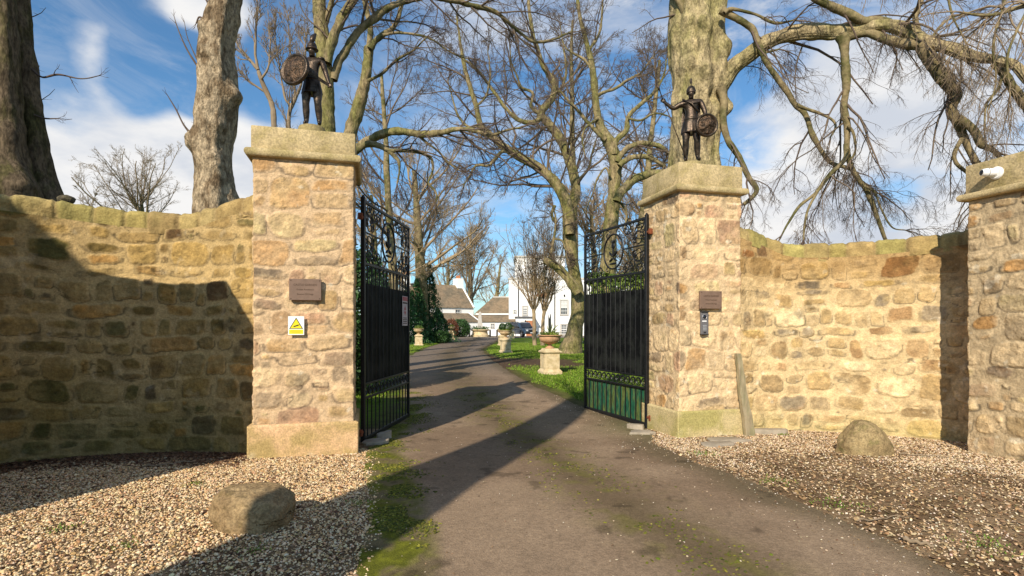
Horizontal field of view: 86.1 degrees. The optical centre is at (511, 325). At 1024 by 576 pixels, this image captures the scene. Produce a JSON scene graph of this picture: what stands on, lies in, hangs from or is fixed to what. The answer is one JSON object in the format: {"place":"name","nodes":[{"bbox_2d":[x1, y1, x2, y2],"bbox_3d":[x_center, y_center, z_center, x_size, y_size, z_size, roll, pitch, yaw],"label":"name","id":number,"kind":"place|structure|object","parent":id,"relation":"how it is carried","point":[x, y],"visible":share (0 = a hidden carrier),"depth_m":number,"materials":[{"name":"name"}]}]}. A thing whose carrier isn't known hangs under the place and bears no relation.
{"place":"outdoors","nodes":[
{"label":"outdoors","id":0,"kind":"place"},
{"bbox_2d":[355,332,647,428],"bbox_3d":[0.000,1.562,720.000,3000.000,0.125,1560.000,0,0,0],"label":"ground","id":1,"kind":"structure","parent":0,"point":[506,361],"depth_m":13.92,"materials":[{"name":"green plant"}]},
{"bbox_2d":[0,0,108,201],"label":"beech tree","id":2,"kind":"object","parent":1,"relation":"on","point":[27,167],"visible":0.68,"depth_m":8.96,"materials":[{"name":"brown plant"}]},
{"bbox_2d":[72,184,116,207],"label":"background tree","id":3,"kind":"object","parent":1,"relation":"on","point":[83,202],"visible":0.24,"depth_m":71.57,"materials":[{"name":"brown plant"}]},
{"bbox_2d":[0,194,253,463],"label":"stone wall","id":4,"kind":"structure","parent":1,"relation":"on","point":[125,332],"depth_m":6.62,"materials":[{"name":"beige stone"}]},
{"bbox_2d":[56,195,75,203],"bbox_3d":[-6.551,-1.849,8.045,0.212,0.132,0.198,0,0,0],"label":"boulder","id":5,"kind":"object","parent":4,"relation":"on","point":[69,199],"visible":0.73,"depth_m":7.99,"materials":[{"name":"stone"}]},
{"bbox_2d":[71,140,188,211],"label":"background tree","id":6,"kind":"object","parent":1,"relation":"on","point":[142,198],"visible":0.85,"depth_m":57.35,"materials":[{"name":"brown plant"}]},
{"bbox_2d":[164,0,242,212],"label":"pollard tree","id":7,"kind":"object","parent":1,"relation":"on","point":[210,135],"visible":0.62,"depth_m":9.70,"materials":[{"name":"brown plant"}]},
{"bbox_2d":[235,0,312,128],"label":"young tree","id":8,"kind":"object","parent":1,"relation":"on","point":[293,97],"visible":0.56,"depth_m":17.98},
{"bbox_2d":[244,125,361,458],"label":"gate pillar","id":9,"kind":"structure","parent":1,"relation":"on","point":[306,183],"depth_m":6.54,"materials":[{"name":"stone"}]},
{"bbox_2d":[288,316,303,334],"bbox_3d":[-2.552,0.004,6.475,0.178,0.221,0.009,0,0,-15],"label":"warning sign","id":10,"kind":"object","parent":9,"relation":"attached to","point":[295,325],"visible":1,"depth_m":6.47,"materials":[{"name":"yellow plastic"}]},
{"bbox_2d":[289,279,321,300],"bbox_3d":[-2.454,-0.423,6.506,0.359,0.253,0.048,0,0,-15],"label":"plaque","id":11,"kind":"object","parent":9,"relation":"attached to","point":[305,289],"visible":1,"depth_m":6.49,"materials":[{"name":"brown metal"}]},
{"bbox_2d":[281,33,331,130],"bbox_3d":[-2.541,-3.003,6.775,0.400,1.337,0.514,0,0,42],"label":"statue","id":12,"kind":"object","parent":9,"relation":"on","point":[297,68],"visible":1,"depth_m":6.79,"materials":[{"name":"brown metal"}]},
{"bbox_2d":[358,195,409,441],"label":"iron gate","id":13,"kind":"structure","parent":9,"relation":"attached to","point":[385,343],"depth_m":8.25,"materials":[{"name":"black metal"}]},
{"bbox_2d":[402,296,407,325],"bbox_3d":[-1.825,-0.245,9.339,0.007,0.500,0.300,0,0,5],"label":"gate notice","id":14,"kind":"object","parent":13,"relation":"attached to","point":[404,310],"visible":1,"depth_m":9.31,"materials":[{"name":"white plastic"}]},
{"bbox_2d":[355,244,387,393],"bbox_3d":[-3.780,-0.136,12.178,2.542,3.473,2.188,0,0,0],"label":"shrub","id":15,"kind":"object","parent":1,"relation":"on","point":[358,333],"visible":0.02,"depth_m":11.85,"materials":[{"name":"green plant"}]},
{"bbox_2d":[339,28,447,289],"bbox_3d":[-8.206,-7.396,28.909,6.638,18.409,8.716,0,0,32],"label":"background tree","id":16,"kind":"object","parent":1,"relation":"on","point":[384,122],"visible":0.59,"depth_m":29.96,"materials":[{"name":"brown plant"}]},
{"bbox_2d":[355,174,433,295],"bbox_3d":[-9.597,-5.086,38.360,8.917,13.788,8.157,0,0,0],"label":"background tree","id":17,"kind":"object","parent":1,"relation":"on","point":[358,229],"visible":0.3,"depth_m":37.32,"materials":[{"name":"brown plant"}]},
{"bbox_2d":[404,290,431,343],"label":"conifer tree","id":18,"kind":"object","parent":1,"relation":"on","point":[413,307],"visible":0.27,"depth_m":42.82,"materials":[{"name":"green plant"}]},
{"bbox_2d":[414,334,422,345],"bbox_3d":[-6.816,1.111,40.000,0.630,0.882,0.630,0,0,-14],"label":"stone pedestal","id":19,"kind":"object","parent":1,"relation":"on","point":[418,339],"visible":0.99,"depth_m":39.75,"materials":[{"name":"beige stone"}]},
{"bbox_2d":[414,329,422,334],"bbox_3d":[-6.816,0.453,40.000,0.808,0.436,0.808,0,0,0],"label":"stone urn","id":20,"kind":"object","parent":19,"relation":"on","point":[418,331],"visible":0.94,"depth_m":39.77,"materials":[{"name":"beige stone"}]},
{"bbox_2d":[410,276,435,343],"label":"conifer tree","id":21,"kind":"object","parent":1,"relation":"on","point":[418,291],"visible":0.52,"depth_m":44.79,"materials":[{"name":"green plant"}]},
{"bbox_2d":[356,119,495,342],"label":"background tree","id":22,"kind":"object","parent":1,"relation":"on","point":[420,256],"visible":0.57,"depth_m":45.29,"materials":[{"name":"brown plant"}]},
{"bbox_2d":[411,260,450,342],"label":"conifer tree","id":23,"kind":"object","parent":1,"relation":"on","point":[433,298],"visible":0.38,"depth_m":46.73,"materials":[{"name":"green plant"}]},
{"bbox_2d":[400,273,477,335],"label":"cottage","id":24,"kind":"structure","parent":1,"relation":"on","point":[455,302],"depth_m":79.25,"materials":[{"name":"stone"}]},
{"bbox_2d":[429,330,451,342],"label":"shrub","id":25,"kind":"object","parent":1,"relation":"on","point":[445,336],"visible":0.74,"depth_m":45.60,"materials":[{"name":"green plant"}]},
{"bbox_2d":[430,308,461,341],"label":"conifer tree","id":26,"kind":"object","parent":1,"relation":"on","point":[448,328],"visible":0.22,"depth_m":48.27,"materials":[{"name":"green plant"}]},
{"bbox_2d":[290,0,608,131],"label":"beech tree","id":27,"kind":"object","parent":1,"relation":"on","point":[326,41],"visible":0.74,"depth_m":14.45,"materials":[{"name":"brown plant"}]},
{"bbox_2d":[443,318,458,335],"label":"shrub","id":28,"kind":"object","parent":1,"relation":"on","point":[454,323],"visible":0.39,"depth_m":67.71,"materials":[{"name":"red plant"}]},
{"bbox_2d":[425,232,485,303],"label":"background tree","id":29,"kind":"object","parent":1,"relation":"on","point":[448,273],"visible":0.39,"depth_m":105.09,"materials":[{"name":"brown plant"}]},
{"bbox_2d":[343,0,579,244],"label":"sycamore tree","id":30,"kind":"object","parent":1,"relation":"on","point":[355,118],"visible":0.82,"depth_m":15.99,"materials":[{"name":"brown plant"}]},
{"bbox_2d":[456,318,470,336],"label":"shrub","id":31,"kind":"object","parent":1,"relation":"on","point":[464,331],"visible":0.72,"depth_m":68.92,"materials":[{"name":"green plant"}]},
{"bbox_2d":[439,218,508,304],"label":"background tree","id":32,"kind":"object","parent":1,"relation":"on","point":[470,283],"visible":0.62,"depth_m":91.90,"materials":[{"name":"brown plant"}]},
{"bbox_2d":[473,296,514,335],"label":"cottage","id":33,"kind":"structure","parent":1,"relation":"on","point":[494,310],"depth_m":79.64,"materials":[{"name":"stone"}]},
{"bbox_2d":[473,245,514,302],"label":"background tree","id":34,"kind":"object","parent":1,"relation":"on","point":[497,287],"visible":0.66,"depth_m":120.17,"materials":[{"name":"brown plant"}]},
{"bbox_2d":[497,335,503,345],"bbox_3d":[-0.721,1.130,40.000,0.600,0.840,0.600,0,0,-14],"label":"stone pedestal","id":35,"kind":"object","parent":1,"relation":"on","point":[500,336],"visible":0.45,"depth_m":39.78,"materials":[{"name":"beige stone"}]},
{"bbox_2d":[499,338,511,352],"bbox_3d":[-0.346,1.123,29.600,0.612,0.857,0.612,0,0,-14],"label":"stone pedestal","id":36,"kind":"object","parent":1,"relation":"on","point":[505,345],"visible":0.99,"depth_m":29.37,"materials":[{"name":"beige stone"}]},
{"bbox_2d":[498,330,512,337],"bbox_3d":[-0.346,0.482,29.600,0.785,0.423,0.785,0,0,0],"label":"stone urn","id":37,"kind":"object","parent":36,"relation":"on","point":[505,333],"visible":0.99,"depth_m":29.34,"materials":[{"name":"beige stone"}]},
{"bbox_2d":[499,323,511,329],"bbox_3d":[-0.340,0.092,29.614,0.662,0.522,0.678,0,0,-40],"label":"clipped box plant","id":38,"kind":"object","parent":37,"relation":"in","point":[502,326],"visible":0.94,"depth_m":29.49,"materials":[{"name":"green plant"}]},
{"bbox_2d":[0,429,1023,575],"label":"gravel bed","id":39,"kind":"object","parent":1,"relation":"on","point":[959,568],"visible":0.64,"depth_m":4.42,"materials":[{"name":"beige gravel"}]},
{"bbox_2d":[142,460,195,466],"bbox_3d":[-3.751,1.512,6.000,0.503,0.034,0.043,0,0,-34],"label":"fallen stick","id":40,"kind":"object","parent":39,"relation":"on","point":[166,463],"visible":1,"depth_m":5.96,"materials":[{"name":"brown wood"}]},
{"bbox_2d":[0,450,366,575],"bbox_3d":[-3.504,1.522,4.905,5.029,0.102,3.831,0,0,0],"label":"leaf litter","id":41,"kind":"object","parent":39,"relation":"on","point":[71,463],"visible":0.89,"depth_m":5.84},
{"bbox_2d":[0,448,387,575],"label":"gravel","id":42,"kind":"structure","parent":39,"relation":"on","point":[15,476],"depth_m":4.35,"materials":[{"name":"beige gravel"}]},
{"bbox_2d":[208,482,295,534],"bbox_3d":[-1.957,1.451,4.122,0.611,0.497,0.464,0,0,-8],"label":"boulder","id":43,"kind":"object","parent":39,"relation":"on","point":[259,508],"visible":0.72,"depth_m":3.96,"materials":[{"name":"stone"}]},
{"bbox_2d":[362,437,388,445],"bbox_3d":[-1.830,1.586,7.353,0.362,0.115,0.279,0,0,-17],"label":"stone slab","id":44,"kind":"object","parent":39,"relation":"on","point":[376,441],"depth_m":7.28,"materials":[{"name":"grey stone"}]},
{"bbox_2d":[377,430,391,437],"bbox_3d":[-1.804,1.577,7.720,0.231,0.180,0.125,0,0,-40],"label":"stone slab","id":45,"kind":"object","parent":39,"relation":"on","point":[387,433],"depth_m":7.69,"materials":[{"name":"grey stone"}]},
{"bbox_2d":[43,433,1022,559],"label":"grass tuft","id":46,"kind":"object","parent":39,"relation":"on","point":[359,501],"visible":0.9,"depth_m":3.96,"materials":[{"name":"green plant"}]},
{"bbox_2d":[629,429,655,434],"bbox_3d":[1.943,1.615,8.128,0.371,0.085,0.284,0,0,17],"label":"stone slab","id":47,"kind":"object","parent":39,"relation":"on","point":[642,432],"depth_m":8.05,"materials":[{"name":"grey stone"}]},
{"bbox_2d":[701,441,734,447],"bbox_3d":[2.720,1.591,7.226,0.486,0.075,0.275,0,0,-17],"label":"stone slab","id":48,"kind":"object","parent":39,"relation":"on","point":[712,444],"depth_m":7.20,"materials":[{"name":"grey stone"}]},
{"bbox_2d":[707,437,751,442],"bbox_3d":[2.961,1.600,7.525,0.607,0.080,0.327,0,0,-9],"label":"stone slab","id":49,"kind":"object","parent":39,"relation":"on","point":[736,439],"depth_m":7.48,"materials":[{"name":"grey stone"}]},
{"bbox_2d":[734,353,754,435],"bbox_3d":[3.398,1.020,7.996,0.272,1.220,0.125,0,0,-15],"label":"plank","id":50,"kind":"object","parent":39,"relation":"on","point":[747,421],"visible":0.98,"depth_m":7.96,"materials":[{"name":"brown wood"}]},
{"bbox_2d":[754,428,787,434],"bbox_3d":[3.835,1.598,8.137,0.538,0.120,0.140,0,0,0],"label":"stone slab","id":51,"kind":"object","parent":39,"relation":"on","point":[767,431],"depth_m":8.08,"materials":[{"name":"grey stone"}]},
{"bbox_2d":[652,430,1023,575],"bbox_3d":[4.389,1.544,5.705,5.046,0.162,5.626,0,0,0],"label":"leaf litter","id":52,"kind":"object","parent":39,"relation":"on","point":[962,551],"visible":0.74,"depth_m":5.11,"materials":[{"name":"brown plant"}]},
{"bbox_2d":[835,420,894,455],"bbox_3d":[4.325,1.502,6.709,0.676,0.695,0.463,0,0,0],"label":"boulder","id":53,"kind":"object","parent":39,"relation":"on","point":[862,437],"visible":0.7,"depth_m":6.55,"materials":[{"name":"stone"}]},
{"bbox_2d":[856,515,910,521],"bbox_3d":[2.849,1.477,4.200,0.502,0.028,0.038,0,0,-14],"label":"fallen stick","id":54,"kind":"object","parent":39,"relation":"on","point":[881,518],"visible":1,"depth_m":4.17,"materials":[{"name":"brown wood"}]},
{"bbox_2d":[902,536,934,547],"bbox_3d":[2.760,1.473,3.722,0.181,0.046,0.037,0,0,43],"label":"fallen stick","id":55,"kind":"object","parent":39,"relation":"on","point":[912,541],"visible":1,"depth_m":3.71,"materials":[{"name":"beige wood"}]},
{"bbox_2d":[899,452,949,457],"bbox_3d":[4.849,1.528,6.451,0.504,0.034,0.044,0,0,17],"label":"fallen stick","id":56,"kind":"object","parent":39,"relation":"on","point":[921,454],"visible":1,"depth_m":6.45,"materials":[{"name":"brown wood"}]},
{"bbox_2d":[399,0,660,353],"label":"beech tree","id":57,"kind":"object","parent":1,"relation":"on","point":[572,341],"visible":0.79,"depth_m":28.48,"materials":[{"name":"brown plant"}]},
{"bbox_2d":[489,199,585,345],"bbox_3d":[1.900,-3.675,39.846,7.026,10.959,5.695,0,0,-16],"label":"vase shaped tree","id":58,"kind":"object","parent":1,"relation":"on","point":[538,285],"visible":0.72,"depth_m":39.70,"materials":[{"name":"brown plant"}]},
{"bbox_2d":[538,348,561,374],"bbox_3d":[1.168,1.130,16.900,0.600,0.840,0.600,0,0,-14],"label":"stone pedestal","id":59,"kind":"object","parent":1,"relation":"on","point":[549,361],"visible":0.99,"depth_m":16.67,"materials":[{"name":"beige stone"}]},
{"bbox_2d":[537,335,561,348],"bbox_3d":[1.168,0.502,16.900,0.770,0.415,0.770,0,0,0],"label":"stone urn","id":60,"kind":"object","parent":59,"relation":"on","point":[549,340],"visible":0.97,"depth_m":16.66,"materials":[{"name":"stone"}]},
{"bbox_2d":[538,314,560,337],"bbox_3d":[1.199,0.019,16.956,0.862,0.775,0.964,0,0,24],"label":"spiky plant","id":61,"kind":"object","parent":60,"relation":"in","point":[549,332],"visible":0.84,"depth_m":16.86,"materials":[{"name":"green plant"}]},
{"bbox_2d":[508,256,628,335],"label":"white house","id":62,"kind":"structure","parent":1,"relation":"on","point":[558,310],"depth_m":78.00,"materials":[{"name":"paint"}]},
{"bbox_2d":[522,306,527,315],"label":"window","id":63,"kind":"structure","parent":62,"relation":"in","point":[524,308],"depth_m":77.92,"materials":[{"name":"glass"}]},
{"bbox_2d":[560,299,567,315],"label":"window","id":64,"kind":"structure","parent":62,"relation":"in","point":[563,302],"depth_m":77.96,"materials":[{"name":"glass"}]},
{"bbox_2d":[560,324,567,334],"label":"window","id":65,"kind":"structure","parent":62,"relation":"in","point":[563,327],"depth_m":77.94,"materials":[{"name":"glass"}]},
{"bbox_2d":[526,0,625,304],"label":"background tree","id":66,"kind":"object","parent":1,"relation":"on","point":[590,96],"visible":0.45,"depth_m":44.66,"materials":[{"name":"brown plant"}]},
{"bbox_2d":[545,164,633,291],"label":"background tree","id":67,"kind":"object","parent":1,"relation":"on","point":[583,220],"visible":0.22,"depth_m":43.39,"materials":[{"name":"brown plant"}]},
{"bbox_2d":[529,0,672,292],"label":"beech tree","id":68,"kind":"object","parent":1,"relation":"on","point":[617,190],"visible":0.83,"depth_m":23.72,"materials":[{"name":"brown plant"}]},
{"bbox_2d":[583,271,643,294],"bbox_3d":[6.008,-0.209,19.925,6.659,3.620,2.059,0,0,0],"label":"hedge","id":69,"kind":"object","parent":1,"relation":"on","point":[622,282],"visible":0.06,"depth_m":19.56,"materials":[{"name":"green plant"}]},
{"bbox_2d":[577,167,660,286],"bbox_3d":[9.396,-4.683,36.579,11.414,12.991,9.476,0,0,-45],"label":"background tree","id":70,"kind":"object","parent":1,"relation":"on","point":[628,254],"visible":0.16,"depth_m":36.06,"materials":[{"name":"brown plant"}]},
{"bbox_2d":[627,423,643,429],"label":"stone slab","id":71,"kind":"structure","parent":1,"relation":"on","point":[635,426],"depth_m":8.49,"materials":[{"name":"grey stone"}]},
{"bbox_2d":[588,27,723,289],"bbox_3d":[9.066,-8.963,34.804,7.962,21.555,7.649,0,0,-31],"label":"background tree","id":72,"kind":"object","parent":1,"relation":"on","point":[649,165],"visible":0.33,"depth_m":34.52,"materials":[{"name":"brown plant"}]},
{"bbox_2d":[637,162,748,437],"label":"gate pillar","id":73,"kind":"structure","parent":1,"relation":"on","point":[693,210],"depth_m":8.00,"materials":[{"name":"stone"}]},
{"bbox_2d":[584,213,652,427],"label":"iron gate","id":74,"kind":"structure","parent":73,"relation":"attached to","point":[616,332],"depth_m":9.39,"materials":[{"name":"black metal"}]},
{"bbox_2d":[656,78,717,163],"bbox_3d":[2.655,-3.031,8.258,0.867,1.392,0.396,0,0,29],"label":"statue","id":75,"kind":"object","parent":73,"relation":"on","point":[696,124],"visible":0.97,"depth_m":8.19,"materials":[{"name":"brown metal"}]},
{"bbox_2d":[700,311,708,334],"bbox_3d":[2.770,-0.033,7.881,0.130,0.338,0.055,0,0,-15],"label":"intercom","id":76,"kind":"object","parent":73,"relation":"attached to","point":[704,322],"visible":1,"depth_m":7.87,"materials":[{"name":"metal"}]},
{"bbox_2d":[699,291,721,308],"bbox_3d":[2.869,-0.366,7.919,0.355,0.255,0.048,0,0,-15],"label":"plaque","id":77,"kind":"object","parent":73,"relation":"attached to","point":[710,299],"visible":1,"depth_m":7.90,"materials":[{"name":"brown metal"}]},
{"bbox_2d":[632,0,1023,244],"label":"beech tree","id":78,"kind":"object","parent":1,"relation":"on","point":[699,46],"visible":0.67,"depth_m":10.01,"materials":[{"name":"brown plant"}]},
{"bbox_2d":[740,227,968,442],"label":"stone wall","id":79,"kind":"structure","parent":1,"relation":"on","point":[838,337],"depth_m":8.15,"materials":[{"name":"beige stone"}]},
{"bbox_2d":[834,0,1023,161],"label":"beech tree","id":80,"kind":"object","parent":1,"relation":"on","point":[1004,10],"visible":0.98,"depth_m":6.99,"materials":[{"name":"brown plant"}]},
{"bbox_2d":[956,151,1023,461],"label":"gate pillar","id":81,"kind":"structure","parent":1,"relation":"on","point":[995,318],"depth_m":6.46,"materials":[{"name":"stone"}]},
{"bbox_2d":[979,166,1003,179],"bbox_3d":[5.617,-1.790,6.427,0.182,0.150,0.165,0,0,-14],"label":"security camera","id":82,"kind":"object","parent":81,"relation":"attached to","point":[995,173],"visible":1,"depth_m":6.41,"materials":[{"name":"white plastic"}]},
{"bbox_2d":[455,336,583,337],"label":"forecourt path","id":83,"kind":"structure","parent":0,"point":[507,336],"depth_m":66.63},
{"bbox_2d":[470,312,490,336],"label":"stone fountain","id":84,"kind":"object","parent":83,"relation":"on","point":[479,330],"visible":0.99,"depth_m":70.27,"materials":[{"name":"beige stone"}]},
{"bbox_2d":[510,322,537,336],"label":"parked car","id":85,"kind":"object","parent":83,"relation":"on","point":[522,329],"visible":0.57,"depth_m":69.02,"materials":[{"name":"paint"}]},
{"bbox_2d":[31,0,1023,314],"label":"sky","id":86,"kind":"structure","parent":0,"point":[144,53],"materials":[{"name":"blue"}]},
{"bbox_2d":[355,338,961,575],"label":"driveway","id":87,"kind":"structure","parent":0,"point":[447,375],"depth_m":4.58,"materials":[{"name":"asphalt"}]},
{"bbox_2d":[363,391,782,575],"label":"moss","id":88,"kind":"object","parent":87,"relation":"on","point":[394,512],"visible":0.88,"depth_m":4.94,"materials":[{"name":"green plant"}]},
{"bbox_2d":[368,395,955,575],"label":"loose grit","id":89,"kind":"object","parent":87,"relation":"on","point":[702,491],"visible":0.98,"depth_m":4.58,"materials":[{"name":"beige gravel"}]}
]}

